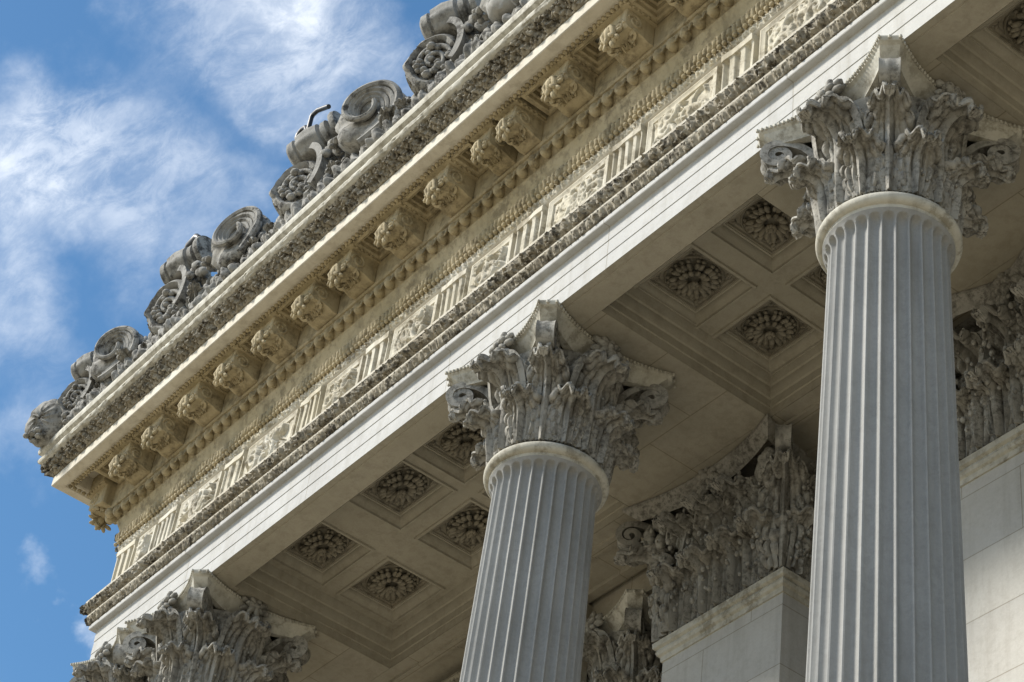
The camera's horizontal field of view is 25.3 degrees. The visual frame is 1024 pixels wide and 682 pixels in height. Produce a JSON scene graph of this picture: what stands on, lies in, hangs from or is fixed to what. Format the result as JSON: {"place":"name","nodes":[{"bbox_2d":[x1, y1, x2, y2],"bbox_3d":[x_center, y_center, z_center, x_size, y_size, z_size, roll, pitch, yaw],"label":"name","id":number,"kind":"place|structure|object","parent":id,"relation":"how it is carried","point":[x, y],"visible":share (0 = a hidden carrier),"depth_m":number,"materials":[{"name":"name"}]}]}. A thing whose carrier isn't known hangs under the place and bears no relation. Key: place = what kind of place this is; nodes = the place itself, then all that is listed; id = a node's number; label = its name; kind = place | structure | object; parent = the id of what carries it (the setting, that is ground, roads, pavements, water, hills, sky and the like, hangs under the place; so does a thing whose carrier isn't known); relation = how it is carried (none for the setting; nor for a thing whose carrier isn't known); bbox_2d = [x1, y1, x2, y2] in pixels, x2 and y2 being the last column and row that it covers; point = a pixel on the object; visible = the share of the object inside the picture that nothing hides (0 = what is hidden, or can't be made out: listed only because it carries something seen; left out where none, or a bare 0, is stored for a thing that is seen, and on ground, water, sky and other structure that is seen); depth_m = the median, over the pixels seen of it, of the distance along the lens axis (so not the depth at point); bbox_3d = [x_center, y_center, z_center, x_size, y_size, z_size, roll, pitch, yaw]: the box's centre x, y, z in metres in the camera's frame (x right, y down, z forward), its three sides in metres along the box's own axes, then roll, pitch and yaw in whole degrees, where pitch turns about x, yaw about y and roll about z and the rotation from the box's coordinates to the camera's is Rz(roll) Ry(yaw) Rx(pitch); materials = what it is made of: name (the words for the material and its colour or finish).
{"place":"outdoors","nodes":[
{"label":"outdoors","id":0,"kind":"place"},
{"bbox_2d":[0,0,448,681],"label":"sky","id":1,"kind":"structure","parent":0,"point":[130,130],"materials":[{"name":"blue"}]},
{"label":"ground","id":2,"kind":"structure","parent":0,"visible":0},
{"bbox_3d":[0.348,9.889,10.852,9.240,3.250,20.600,32,-47,-24],"label":"podium","id":3,"kind":"object","parent":2,"relation":"on","visible":0},
{"bbox_2d":[69,627,155,681],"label":"corner pier","id":4,"kind":"structure","parent":3,"relation":"on","point":[106,664],"depth_m":24.46,"materials":[{"name":"grey stone"}]},
{"bbox_2d":[37,0,1012,659],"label":"entablature","id":5,"kind":"structure","parent":4,"relation":"on","point":[443,180],"depth_m":22.03,"materials":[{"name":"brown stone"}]},
{"bbox_2d":[23,399,69,447],"bbox_3d":[-5.490,0.992,27.365,0.817,0.665,0.389,-9,-45,18],"label":"corner leaf","id":6,"kind":"object","parent":5,"relation":"on","point":[46,421],"visible":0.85,"depth_m":27.23,"materials":[{"name":"grey stone"}]},
{"bbox_2d":[56,351,100,412],"bbox_3d":[-5.069,0.554,27.399,1.050,1.120,0.410,-26,-52,33],"label":"roundel ornament","id":7,"kind":"object","parent":5,"relation":"on","point":[81,386],"visible":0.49,"depth_m":27.38,"materials":[{"name":"grey stone"}]},
{"bbox_2d":[140,235,216,347],"bbox_3d":[-3.751,-0.543,26.130,0.512,1.343,1.280,36,-49,-27],"label":"roof ornament","id":8,"kind":"object","parent":5,"relation":"on","point":[185,275],"visible":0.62,"depth_m":26.06,"materials":[{"name":"grey stone"}]},
{"bbox_2d":[184,233,200,247],"bbox_3d":[-3.708,-1.147,26.639,0.120,0.156,0.322,32,-47,-24],"label":"iron bracket","id":9,"kind":"object","parent":8,"relation":"on","point":[190,241],"visible":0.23,"depth_m":26.60,"materials":[{"name":"silver"}]},
{"bbox_2d":[62,0,529,427],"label":"crest plinth","id":10,"kind":"structure","parent":5,"relation":"on","point":[211,284],"depth_m":24.11,"materials":[{"name":"grey stone"}]},
{"bbox_2d":[89,326,143,385],"bbox_3d":[-4.615,0.243,26.844,1.018,0.843,0.584,-27,-53,33],"label":"shell ornament","id":11,"kind":"object","parent":10,"relation":"on","point":[114,347],"visible":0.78,"depth_m":26.72,"materials":[{"name":"grey stone"}]},
{"bbox_2d":[201,206,270,271],"bbox_3d":[-2.993,-1.012,25.228,1.085,0.900,0.518,-21,-49,29],"label":"shell ornament","id":12,"kind":"object","parent":10,"relation":"on","point":[234,236],"visible":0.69,"depth_m":25.12,"materials":[{"name":"grey stone"}]},
{"bbox_2d":[328,80,406,154],"bbox_3d":[-1.447,-2.227,23.668,1.138,0.957,0.634,-22,-50,30],"label":"shell ornament","id":13,"kind":"object","parent":10,"relation":"on","point":[366,108],"visible":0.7,"depth_m":23.54,"materials":[{"name":"grey stone"}]},
{"bbox_2d":[471,0,520,24],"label":"shell ornament","id":14,"kind":"object","parent":10,"relation":"on","point":[494,10],"visible":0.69,"depth_m":21.96,"materials":[{"name":"grey stone"}]},
{"bbox_2d":[263,111,344,233],"bbox_3d":[-2.120,-1.811,24.498,1.305,1.408,0.507,-26,-52,33],"label":"roundel ornament","id":15,"kind":"object","parent":5,"relation":"on","point":[313,157],"visible":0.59,"depth_m":24.45,"materials":[{"name":"grey stone"}]},
{"bbox_2d":[295,104,330,136],"bbox_3d":[-2.197,-2.404,25.120,0.070,0.328,0.616,33,-47,-25],"label":"iron hook","id":16,"kind":"object","parent":15,"relation":"on","point":[315,112],"visible":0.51,"depth_m":25.14,"materials":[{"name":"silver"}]},
{"bbox_2d":[394,0,488,109],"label":"roundel ornament","id":17,"kind":"object","parent":5,"relation":"on","point":[449,29],"visible":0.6,"depth_m":22.89,"materials":[{"name":"grey stone"}]},
{"bbox_2d":[213,0,1023,681],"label":"coffered ceiling","id":18,"kind":"structure","parent":5,"relation":"attached to","point":[723,320],"depth_m":20.88,"materials":[{"name":"stone"}]},
{"bbox_2d":[123,569,318,681],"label":"column","id":19,"kind":"structure","parent":3,"relation":"on","point":[188,633],"depth_m":23.56,"materials":[{"name":"grey stone"}]},
{"bbox_2d":[441,603,592,681],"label":"wall","id":20,"kind":"structure","parent":3,"relation":"on","point":[454,677],"depth_m":23.04,"materials":[{"name":"stone"}]},
{"bbox_2d":[445,299,675,681],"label":"column","id":21,"kind":"structure","parent":3,"relation":"on","point":[544,412],"depth_m":19.50,"materials":[{"name":"grey stone"}]},
{"bbox_2d":[582,589,662,681],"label":"column","id":22,"kind":"structure","parent":3,"relation":"on","point":[617,645],"depth_m":22.27,"materials":[{"name":"grey stone"}]},
{"bbox_2d":[590,473,815,630],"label":"wall","id":23,"kind":"structure","parent":3,"relation":"on","point":[605,604],"depth_m":22.80,"materials":[{"name":"stone"}]},
{"bbox_2d":[613,413,816,681],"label":"pilaster","id":24,"kind":"object","parent":3,"relation":"on","point":[729,537],"visible":0.82,"depth_m":20.55,"materials":[{"name":"stone"}]},
{"bbox_2d":[755,34,1023,681],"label":"column","id":25,"kind":"structure","parent":3,"relation":"on","point":[889,154],"depth_m":16.08,"materials":[{"name":"grey stone"}]},
{"bbox_2d":[951,249,1023,681],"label":"pilaster","id":26,"kind":"object","parent":3,"relation":"on","point":[988,337],"visible":0.67,"depth_m":18.31,"materials":[{"name":"stone"}]}
]}

